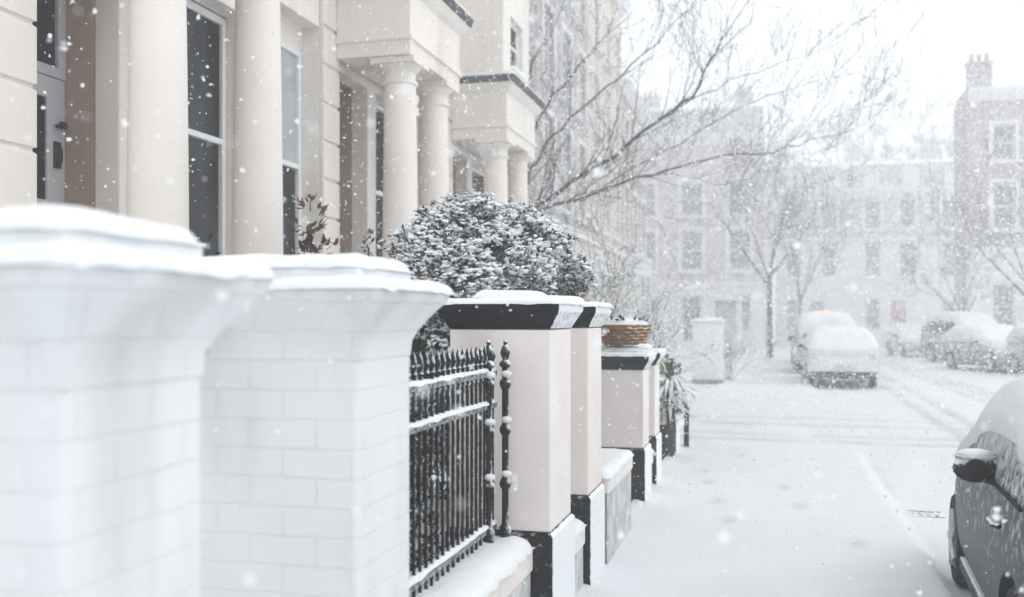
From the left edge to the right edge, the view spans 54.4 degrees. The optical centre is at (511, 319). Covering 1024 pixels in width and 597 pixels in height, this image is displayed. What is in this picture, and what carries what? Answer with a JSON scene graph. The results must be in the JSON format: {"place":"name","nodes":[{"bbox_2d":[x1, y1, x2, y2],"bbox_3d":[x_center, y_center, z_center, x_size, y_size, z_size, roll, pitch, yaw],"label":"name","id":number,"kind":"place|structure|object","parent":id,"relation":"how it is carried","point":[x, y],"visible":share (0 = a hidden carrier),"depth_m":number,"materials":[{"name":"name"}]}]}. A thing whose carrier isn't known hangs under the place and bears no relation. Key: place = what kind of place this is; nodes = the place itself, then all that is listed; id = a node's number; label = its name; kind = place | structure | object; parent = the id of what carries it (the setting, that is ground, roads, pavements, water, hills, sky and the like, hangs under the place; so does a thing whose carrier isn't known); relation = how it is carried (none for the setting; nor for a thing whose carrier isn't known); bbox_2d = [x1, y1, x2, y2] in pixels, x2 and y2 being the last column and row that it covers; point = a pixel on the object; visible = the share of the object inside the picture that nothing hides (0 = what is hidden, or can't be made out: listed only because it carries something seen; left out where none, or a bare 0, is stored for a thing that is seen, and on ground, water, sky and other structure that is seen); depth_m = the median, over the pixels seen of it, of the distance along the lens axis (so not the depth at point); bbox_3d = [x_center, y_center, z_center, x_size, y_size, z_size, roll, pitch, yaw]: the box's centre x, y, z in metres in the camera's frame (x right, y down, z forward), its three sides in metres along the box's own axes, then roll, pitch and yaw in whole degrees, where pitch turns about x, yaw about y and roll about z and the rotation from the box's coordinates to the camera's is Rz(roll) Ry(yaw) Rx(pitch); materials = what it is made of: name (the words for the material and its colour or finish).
{"place":"outdoors","nodes":[
{"label":"outdoors","id":0,"kind":"place"},
{"bbox_2d":[434,469,445,488],"bbox_3d":[-1.663,1.617,7.396,4.300,0.079,12.900,0,0,14],"label":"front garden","id":1,"kind":"object","parent":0,"point":[440,478],"visible":0.01,"depth_m":10.16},
{"bbox_2d":[194,232,220,256],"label":"dark shrub","id":2,"kind":"object","parent":1,"relation":"on","point":[197,237],"visible":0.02,"depth_m":6.61,"materials":[{"name":"black plant"}]},
{"bbox_2d":[289,193,338,254],"bbox_3d":[-1.569,0.347,7.589,0.547,2.648,0.478,0,0,-41],"label":"brown shrub","id":3,"kind":"object","parent":1,"relation":"on","point":[308,244],"visible":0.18,"depth_m":7.54,"materials":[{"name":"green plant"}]},
{"bbox_2d":[358,228,390,256],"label":"dark shrub","id":4,"kind":"object","parent":1,"relation":"on","point":[381,240],"visible":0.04,"depth_m":7.91,"materials":[{"name":"grey plant"}]},
{"bbox_2d":[409,325,445,572],"bbox_3d":[-0.924,0.874,4.643,0.914,1.729,2.743,0,0,14],"label":"hedge","id":5,"kind":"object","parent":1,"relation":"on","point":[417,346],"visible":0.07,"depth_m":5.29,"materials":[{"name":"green plant"}]},
{"bbox_2d":[386,189,598,471],"bbox_3d":[-0.193,0.337,7.376,1.495,2.697,2.080,0,0,14],"label":"evergreen bush","id":6,"kind":"object","parent":1,"relation":"on","point":[457,246],"visible":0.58,"depth_m":6.96,"materials":[{"name":"green plant"}]},
{"bbox_2d":[515,163,721,387],"bbox_3d":[1.107,-0.188,13.211,3.202,3.787,3.410,0,0,14],"label":"bare shrub","id":7,"kind":"object","parent":1,"relation":"on","point":[613,284],"visible":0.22,"depth_m":13.15,"materials":[{"name":"grey plant"}]},
{"bbox_2d":[640,338,685,418],"bbox_3d":[1.712,0.950,12.438,0.934,1.454,0.992,0,0,14],"label":"leafy shrub","id":8,"kind":"object","parent":1,"relation":"on","point":[661,366],"visible":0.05,"depth_m":12.24,"materials":[{"name":"green plant"}]},
{"bbox_2d":[0,0,1023,596],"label":"falling snow","id":9,"kind":"structure","parent":0,"point":[722,536],"depth_m":18.38,"materials":[{"name":"snow"}]},
{"bbox_2d":[601,345,656,501],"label":"gate pier","id":10,"kind":"structure","parent":0,"point":[634,366],"depth_m":8.93,"materials":[{"name":"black paint"}]},
{"bbox_2d":[600,314,651,344],"bbox_3d":[1.009,0.088,9.157,0.554,0.284,0.554,0,0,14],"label":"wicker bowl","id":11,"kind":"object","parent":10,"relation":"on","point":[619,326],"visible":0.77,"depth_m":8.95,"materials":[{"name":"brown wicker"}]},
{"bbox_2d":[622,344,666,484],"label":"gate pier","id":12,"kind":"structure","parent":0,"point":[655,434],"depth_m":9.83,"materials":[{"name":"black paint"}]},
{"bbox_2d":[675,384,718,442],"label":"sidewalk","id":13,"kind":"structure","parent":0,"point":[704,394],"depth_m":21.10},
{"bbox_2d":[691,317,724,383],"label":"gate pier","id":14,"kind":"structure","parent":0,"point":[714,355],"depth_m":25.26,"materials":[{"name":"white paint"}]},
{"bbox_2d":[575,345,952,596],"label":"pavement","id":15,"kind":"structure","parent":0,"point":[776,567],"depth_m":8.25,"materials":[{"name":"snow"}]},
{"bbox_2d":[659,356,696,456],"bbox_3d":[1.819,1.075,11.839,0.760,1.295,0.899,0,0,14],"label":"strap leaf plant","id":16,"kind":"object","parent":15,"relation":"on","point":[668,395],"visible":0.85,"depth_m":11.75,"materials":[{"name":"green plant"}]},
{"bbox_2d":[717,309,780,381],"bbox_3d":[6.193,0.708,27.085,2.400,2.066,1.478,0,0,-3],"label":"bare shrub","id":17,"kind":"object","parent":15,"relation":"on","point":[732,359],"visible":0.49,"depth_m":26.87,"materials":[{"name":"grey plant"}]},
{"bbox_2d":[662,328,884,383],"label":"ground","id":18,"kind":"structure","parent":0,"point":[688,372],"depth_m":43.25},
{"bbox_2d":[0,204,282,596],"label":"gate pier","id":19,"kind":"structure","parent":18,"relation":"on","point":[112,326],"depth_m":1.83,"materials":[{"name":"white paint"}]},
{"bbox_2d":[0,0,445,562],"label":"terraced house","id":20,"kind":"structure","parent":18,"relation":"on","point":[218,202],"depth_m":7.60,"materials":[{"name":"beige paint"}]},
{"bbox_2d":[32,73,66,204],"bbox_3d":[-3.543,-0.890,7.192,0.140,1.880,0.944,0,0,14],"label":"door","id":21,"kind":"structure","parent":20,"relation":"in","point":[51,124],"depth_m":7.50,"materials":[{"name":"grey paint"}]},
{"bbox_2d":[186,0,225,255],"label":"window","id":22,"kind":"structure","parent":20,"relation":"in","point":[210,127],"depth_m":9.17,"materials":[{"name":"glass"}]},
{"bbox_2d":[281,40,301,254],"bbox_3d":[-2.495,-1.680,10.407,0.090,2.540,1.134,0,0,14],"label":"window","id":23,"kind":"structure","parent":20,"relation":"in","point":[292,179],"depth_m":10.78,"materials":[{"name":"glass"}]},
{"bbox_2d":[200,253,455,596],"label":"gate pier","id":24,"kind":"structure","parent":18,"relation":"on","point":[337,447],"depth_m":3.08,"materials":[{"name":"white paint"}]},
{"bbox_2d":[302,0,473,464],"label":"terraced house","id":25,"kind":"structure","parent":18,"relation":"on","point":[408,121],"depth_m":11.22,"materials":[{"name":"beige paint"}]},
{"bbox_2d":[376,103,383,256],"bbox_3d":[-1.745,-1.625,13.328,0.090,2.430,1.624,0,0,14],"label":"window","id":26,"kind":"structure","parent":25,"relation":"in","point":[379,126],"depth_m":13.23,"materials":[{"name":"white paint"}]},
{"bbox_2d":[281,0,544,216],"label":"terraced house","id":27,"kind":"structure","parent":18,"relation":"on","point":[480,115],"depth_m":15.27,"materials":[{"name":"beige paint"}]},
{"bbox_2d":[472,167,483,198],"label":"window","id":28,"kind":"structure","parent":27,"relation":"in","point":[476,172],"depth_m":17.70,"materials":[{"name":"glass"}]},
{"bbox_2d":[510,23,527,82],"bbox_3d":[0.035,-4.335,15.999,0.250,0.864,0.864,0,0,14],"label":"window","id":29,"kind":"structure","parent":27,"relation":"in","point":[514,32],"depth_m":16.22,"materials":[{"name":"white paint"}]},
{"bbox_2d":[409,536,534,596],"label":"wall","id":30,"kind":"structure","parent":18,"relation":"on","point":[480,572],"depth_m":4.46,"materials":[{"name":"beige paint"}]},
{"bbox_2d":[409,345,497,596],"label":"iron railing","id":31,"kind":"object","parent":30,"relation":"on","point":[453,362],"visible":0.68,"depth_m":4.30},
{"bbox_2d":[484,340,495,542],"bbox_3d":[-0.112,0.600,4.875,0.058,1.000,0.074,0,0,-24],"label":"railing post","id":32,"kind":"object","parent":30,"relation":"on","point":[489,422],"visible":0.95,"depth_m":4.87,"materials":[{"name":"black metal"}]},
{"bbox_2d":[499,340,511,537],"bbox_3d":[-0.031,0.600,4.989,0.058,1.000,0.074,0,0,-24],"label":"railing post","id":33,"kind":"object","parent":30,"relation":"on","point":[505,431],"visible":0.99,"depth_m":4.98,"materials":[{"name":"black metal"}]},
{"bbox_2d":[437,290,584,596],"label":"gate pier","id":34,"kind":"structure","parent":18,"relation":"on","point":[539,441],"depth_m":5.09,"materials":[{"name":"beige paint"}]},
{"bbox_2d":[527,0,613,347],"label":"brick house","id":35,"kind":"structure","parent":18,"relation":"on","point":[568,54],"depth_m":30.09,"materials":[{"name":"paint"}]},
{"bbox_2d":[541,108,558,209],"bbox_3d":[1.002,-4.556,28.033,0.399,2.749,1.726,0,0,14],"label":"window","id":36,"kind":"structure","parent":35,"relation":"in","point":[548,113],"depth_m":28.46,"materials":[{"name":"glass"}]},
{"bbox_2d":[541,0,558,92],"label":"window","id":37,"kind":"structure","parent":35,"relation":"in","point":[544,24],"depth_m":28.45,"materials":[{"name":"paint"}]},
{"bbox_2d":[560,121,575,218],"bbox_3d":[1.647,-4.555,30.549,0.397,2.750,1.728,0,0,14],"label":"window","id":38,"kind":"structure","parent":35,"relation":"in","point":[571,133],"depth_m":31.02,"materials":[{"name":"glass"}]},
{"bbox_2d":[560,21,576,110],"bbox_3d":[1.647,-7.755,30.549,0.397,2.350,1.728,0,0,14],"label":"window","id":39,"kind":"structure","parent":35,"relation":"in","point":[561,26],"depth_m":30.29,"materials":[{"name":"paint"}]},
{"bbox_2d":[576,137,589,225],"bbox_3d":[2.295,-4.555,33.068,0.398,2.750,1.728,0,0,14],"label":"window","id":40,"kind":"structure","parent":35,"relation":"in","point":[581,143],"depth_m":33.09,"materials":[{"name":"glass"}]},
{"bbox_2d":[576,44,590,125],"bbox_3d":[2.295,-7.755,33.068,0.398,2.350,1.728,0,0,14],"label":"window","id":41,"kind":"structure","parent":35,"relation":"in","point":[578,95],"depth_m":33.46,"materials":[{"name":"paint"}]},
{"bbox_2d":[576,0,590,37],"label":"window","id":42,"kind":"structure","parent":35,"relation":"in","point":[578,9],"depth_m":33.60,"materials":[{"name":"paint"}]},
{"bbox_2d":[547,295,613,584],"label":"gate pier","id":43,"kind":"structure","parent":18,"relation":"on","point":[587,493],"depth_m":6.13,"materials":[{"name":"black paint"}]},
{"bbox_2d":[575,518,586,594],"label":"wall","id":44,"kind":"structure","parent":18,"relation":"on","point":[580,525],"depth_m":5.92,"materials":[{"name":"beige paint"}]},
{"bbox_2d":[588,0,642,317],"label":"brick house","id":45,"kind":"structure","parent":18,"relation":"on","point":[609,71],"depth_m":38.52,"materials":[{"name":"paint"}]},
{"bbox_2d":[591,65,602,140],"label":"window","id":46,"kind":"structure","parent":45,"relation":"in","point":[592,75],"depth_m":35.36,"materials":[{"name":"paint"}]},
{"bbox_2d":[591,0,602,58],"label":"window","id":47,"kind":"structure","parent":45,"relation":"in","point":[597,51],"depth_m":35.79,"materials":[{"name":"paint"}]},
{"bbox_2d":[591,151,603,232],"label":"window","id":48,"kind":"structure","parent":45,"relation":"in","point":[593,208],"depth_m":35.60,"materials":[{"name":"glass"}]},
{"bbox_2d":[603,8,613,75],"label":"window","id":49,"kind":"structure","parent":45,"relation":"in","point":[609,70],"depth_m":37.69,"materials":[{"name":"paint"}]},
{"bbox_2d":[603,164,614,238],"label":"window","id":50,"kind":"structure","parent":45,"relation":"in","point":[607,234],"depth_m":37.58,"materials":[{"name":"glass"}]},
{"bbox_2d":[603,83,614,151],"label":"window","id":51,"kind":"structure","parent":45,"relation":"in","point":[604,84],"depth_m":37.58,"materials":[{"name":"paint"}]},
{"bbox_2d":[613,97,622,161],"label":"window","id":52,"kind":"structure","parent":45,"relation":"in","point":[614,115],"depth_m":40.05,"materials":[{"name":"glass"}]},
{"bbox_2d":[613,173,623,243],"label":"window","id":53,"kind":"structure","parent":45,"relation":"in","point":[618,239],"depth_m":40.05,"materials":[{"name":"glass"}]},
{"bbox_2d":[613,28,623,90],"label":"window","id":54,"kind":"structure","parent":45,"relation":"in","point":[614,39],"depth_m":40.05,"materials":[{"name":"paint"}]},
{"bbox_2d":[601,448,633,563],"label":"wall","id":55,"kind":"structure","parent":18,"relation":"on","point":[615,476],"depth_m":7.05,"materials":[{"name":"beige paint"}]},
{"bbox_2d":[621,78,663,346],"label":"brick house","id":56,"kind":"structure","parent":18,"relation":"on","point":[642,227],"depth_m":45.31,"materials":[{"name":"paint"}]},
{"bbox_2d":[623,184,631,247],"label":"window","id":57,"kind":"structure","parent":56,"relation":"in","point":[628,245],"depth_m":43.25,"materials":[{"name":"glass"}]},
{"bbox_2d":[623,112,631,171],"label":"window","id":58,"kind":"structure","parent":56,"relation":"in","point":[626,116],"depth_m":43.38,"materials":[{"name":"glass"}]},
{"bbox_2d":[632,190,640,252],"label":"window","id":59,"kind":"structure","parent":56,"relation":"in","point":[633,194],"depth_m":46.11,"materials":[{"name":"glass"}]},
{"bbox_2d":[641,198,647,256],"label":"window","id":60,"kind":"structure","parent":56,"relation":"in","point":[644,253],"depth_m":50.03,"materials":[{"name":"paint"}]},
{"bbox_2d":[613,294,685,355],"bbox_3d":[3.371,0.465,25.660,2.486,2.481,2.321,0,0,-34],"label":"bare shrub","id":61,"kind":"object","parent":18,"relation":"on","point":[670,304],"visible":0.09,"depth_m":25.50,"materials":[{"name":"brown plant"}]},
{"bbox_2d":[659,411,682,459],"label":"wall","id":62,"kind":"structure","parent":18,"relation":"on","point":[662,424],"depth_m":12.22,"materials":[{"name":"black paint"}]},
{"bbox_2d":[684,401,689,446],"bbox_3d":[2.242,1.420,12.794,0.090,0.760,0.090,0,0,14],"label":"bollard post","id":63,"kind":"object","parent":18,"relation":"on","point":[686,431],"visible":0.62,"depth_m":12.77,"materials":[{"name":"black metal"}]},
{"bbox_2d":[642,86,764,350],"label":"brick house","id":64,"kind":"structure","parent":18,"relation":"on","point":[688,256],"depth_m":59.61,"materials":[{"name":"brick"}]},
{"bbox_2d":[646,228,657,273],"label":"window","id":65,"kind":"structure","parent":64,"relation":"in","point":[654,243],"depth_m":60.41,"materials":[{"name":"glass"}]},
{"bbox_2d":[646,180,657,218],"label":"window","id":66,"kind":"structure","parent":64,"relation":"in","point":[649,193],"depth_m":60.42,"materials":[{"name":"glass"}]},
{"bbox_2d":[678,227,705,273],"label":"window","id":67,"kind":"structure","parent":64,"relation":"in","point":[689,256],"depth_m":59.80,"materials":[{"name":"glass"}]},
{"bbox_2d":[678,179,705,218],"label":"window","id":68,"kind":"structure","parent":64,"relation":"in","point":[693,192],"depth_m":59.79,"materials":[{"name":"glass"}]},
{"bbox_2d":[684,306,699,340],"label":"door","id":69,"kind":"structure","parent":64,"relation":"in","point":[687,335],"depth_m":59.83,"materials":[{"name":"paint"}]},
{"bbox_2d":[726,226,753,272],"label":"window","id":70,"kind":"structure","parent":64,"relation":"in","point":[750,235],"depth_m":59.10,"materials":[{"name":"paint"}]},
{"bbox_2d":[726,177,753,216],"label":"window","id":71,"kind":"structure","parent":64,"relation":"in","point":[741,205],"depth_m":59.10,"materials":[{"name":"glass"}]},
{"bbox_2d":[739,292,753,334],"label":"window","id":72,"kind":"structure","parent":64,"relation":"in","point":[744,303],"depth_m":58.97,"materials":[{"name":"paint"}]},
{"bbox_2d":[706,279,744,355],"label":"porch","id":73,"kind":"object","parent":18,"relation":"on","point":[724,301],"visible":0.47,"depth_m":49.11,"materials":[{"name":"paint"}]},
{"bbox_2d":[527,0,928,301],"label":"bare tree","id":74,"kind":"object","parent":18,"relation":"on","point":[612,157],"visible":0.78,"depth_m":19.10,"materials":[{"name":"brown plant"}]},
{"bbox_2d":[618,59,906,357],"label":"bare tree","id":75,"kind":"object","parent":18,"relation":"on","point":[769,344],"visible":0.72,"depth_m":42.56,"materials":[{"name":"grey plant"}]},
{"bbox_2d":[765,167,772,345],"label":"terraced house","id":76,"kind":"structure","parent":18,"relation":"on","point":[767,254],"depth_m":70.20,"materials":[{"name":"paint"}]},
{"bbox_2d":[708,172,863,315],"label":"bare tree","id":77,"kind":"object","parent":18,"relation":"on","point":[797,268],"visible":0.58,"depth_m":55.27,"materials":[{"name":"brown plant"}]},
{"bbox_2d":[773,147,852,345],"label":"terraced house","id":78,"kind":"structure","parent":18,"relation":"on","point":[823,293],"depth_m":69.49,"materials":[{"name":"paint"}]},
{"bbox_2d":[783,297,803,332],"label":"window","id":79,"kind":"structure","parent":78,"relation":"in","point":[785,300],"depth_m":69.91,"materials":[{"name":"glass"}]},
{"bbox_2d":[783,242,803,279],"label":"window","id":80,"kind":"structure","parent":78,"relation":"in","point":[801,248],"depth_m":69.83,"materials":[{"name":"glass"}]},
{"bbox_2d":[783,200,803,232],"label":"window","id":81,"kind":"structure","parent":78,"relation":"in","point":[803,200],"depth_m":69.88,"materials":[{"name":"glass"}]},
{"bbox_2d":[819,241,839,279],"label":"window","id":82,"kind":"structure","parent":78,"relation":"in","point":[832,273],"depth_m":69.29,"materials":[{"name":"glass"}]},
{"bbox_2d":[819,199,839,231],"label":"window","id":83,"kind":"structure","parent":78,"relation":"in","point":[822,221],"depth_m":69.29,"materials":[{"name":"glass"}]},
{"bbox_2d":[804,65,955,163],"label":"bare tree","id":84,"kind":"object","parent":18,"relation":"on","point":[920,141],"visible":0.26,"depth_m":85.00,"materials":[{"name":"plant"}]},
{"bbox_2d":[844,144,932,345],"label":"terraced house","id":85,"kind":"structure","parent":18,"relation":"on","point":[912,188],"depth_m":68.25,"materials":[{"name":"paint"}]},
{"bbox_2d":[862,296,882,332],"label":"window","id":86,"kind":"structure","parent":85,"relation":"in","point":[865,304],"depth_m":68.56,"materials":[{"name":"glass"}]},
{"bbox_2d":[862,241,882,278],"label":"window","id":87,"kind":"structure","parent":85,"relation":"in","point":[879,244],"depth_m":68.56,"materials":[{"name":"glass"}]},
{"bbox_2d":[862,197,882,231],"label":"window","id":88,"kind":"structure","parent":85,"relation":"in","point":[865,201],"depth_m":68.56,"materials":[{"name":"paint"}]},
{"bbox_2d":[891,308,905,324],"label":"door","id":89,"kind":"structure","parent":85,"relation":"in","point":[897,311],"depth_m":68.18,"materials":[{"name":"red paint"}]},
{"bbox_2d":[897,196,917,230],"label":"window","id":90,"kind":"structure","parent":85,"relation":"in","point":[901,206],"depth_m":68.01,"materials":[{"name":"glass"}]},
{"bbox_2d":[897,240,918,278],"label":"window","id":91,"kind":"structure","parent":85,"relation":"in","point":[901,246],"depth_m":68.01,"materials":[{"name":"glass"}]},
{"bbox_2d":[918,140,953,312],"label":"terraced house","id":92,"kind":"structure","parent":18,"relation":"on","point":[934,242],"depth_m":67.44,"materials":[{"name":"paint"}]},
{"bbox_2d":[939,239,953,278],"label":"window","id":93,"kind":"structure","parent":92,"relation":"in","point":[948,245],"depth_m":67.38,"materials":[{"name":"paint"}]},
{"bbox_2d":[939,195,953,229],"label":"window","id":94,"kind":"structure","parent":92,"relation":"in","point":[943,201],"depth_m":67.38,"materials":[{"name":"glass"}]},
{"bbox_2d":[878,207,1023,310],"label":"bare tree","id":95,"kind":"object","parent":18,"relation":"on","point":[966,258],"visible":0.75,"depth_m":44.92,"materials":[{"name":"grey plant"}]},
{"bbox_2d":[891,131,1023,295],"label":"bare tree","id":96,"kind":"object","parent":18,"relation":"on","point":[1002,254],"visible":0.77,"depth_m":39.93,"materials":[{"name":"grey plant"}]},
{"bbox_2d":[954,53,1023,326],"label":"brick house","id":97,"kind":"structure","parent":18,"relation":"on","point":[999,131],"depth_m":47.82,"materials":[{"name":"paint"}]},
{"bbox_2d":[989,179,1018,232],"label":"window","id":98,"kind":"structure","parent":97,"relation":"in","point":[992,181],"depth_m":47.72,"materials":[{"name":"glass"}]},
{"bbox_2d":[989,279,1019,326],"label":"window","id":99,"kind":"structure","parent":97,"relation":"in","point":[1002,285],"depth_m":47.72,"materials":[{"name":"glass"}]},
{"bbox_2d":[989,120,1019,163],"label":"window","id":100,"kind":"structure","parent":97,"relation":"in","point":[1000,132],"depth_m":47.72,"materials":[{"name":"paint"}]},
{"bbox_2d":[621,0,1023,327],"label":"sky","id":101,"kind":"structure","parent":0,"point":[877,19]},
{"bbox_2d":[786,347,1023,596],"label":"road","id":102,"kind":"structure","parent":0,"point":[935,539],"depth_m":15.96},
{"bbox_2d":[789,311,854,372],"bbox_3d":[10.153,0.725,32.508,2.146,2.030,4.633,0,0,14],"label":"parked car","id":103,"kind":"object","parent":102,"relation":"on","point":[807,322],"visible":0.38,"depth_m":30.56,"materials":[{"name":"paint"}]},
{"bbox_2d":[798,325,878,386],"bbox_3d":[8.847,0.944,27.059,2.070,1.592,4.456,0,0,14],"label":"parked car","id":104,"kind":"object","parent":102,"relation":"on","point":[864,367],"visible":0.86,"depth_m":25.07,"materials":[{"name":"white paint"}]},
{"bbox_2d":[885,323,924,356],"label":"parked car","id":105,"kind":"object","parent":102,"relation":"on","point":[890,332],"visible":0.5,"depth_m":47.01,"materials":[{"name":"grey paint"}]},
{"bbox_2d":[906,510,944,517],"bbox_3d":[3.634,1.753,8.927,0.420,0.034,0.300,0,0,14],"label":"drain cover","id":106,"kind":"object","parent":102,"relation":"on","point":[927,513],"visible":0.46,"depth_m":8.93,"materials":[{"name":"metal"}]},
{"bbox_2d":[919,311,997,361],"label":"parked car","id":107,"kind":"object","parent":102,"relation":"on","point":[949,315],"visible":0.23,"depth_m":40.78,"materials":[{"name":"paint"}]},
{"bbox_2d":[939,323,1013,372],"bbox_3d":[16.516,0.933,34.164,2.070,1.614,4.457,0,0,-4],"label":"parked car","id":108,"kind":"object","parent":102,"relation":"on","point":[971,338],"visible":0.69,"depth_m":33.87,"materials":[{"name":"paint"}]},
{"bbox_2d":[947,376,1023,596],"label":"parked car","id":109,"kind":"object","parent":102,"relation":"on","point":[983,535],"visible":0.99,"depth_m":4.87,"materials":[{"name":"silver metal"}]},
{"bbox_2d":[1005,323,1023,373],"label":"parked car","id":110,"kind":"object","parent":102,"relation":"on","point":[1016,336],"visible":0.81,"depth_m":31.30,"materials":[{"name":"grey paint"}]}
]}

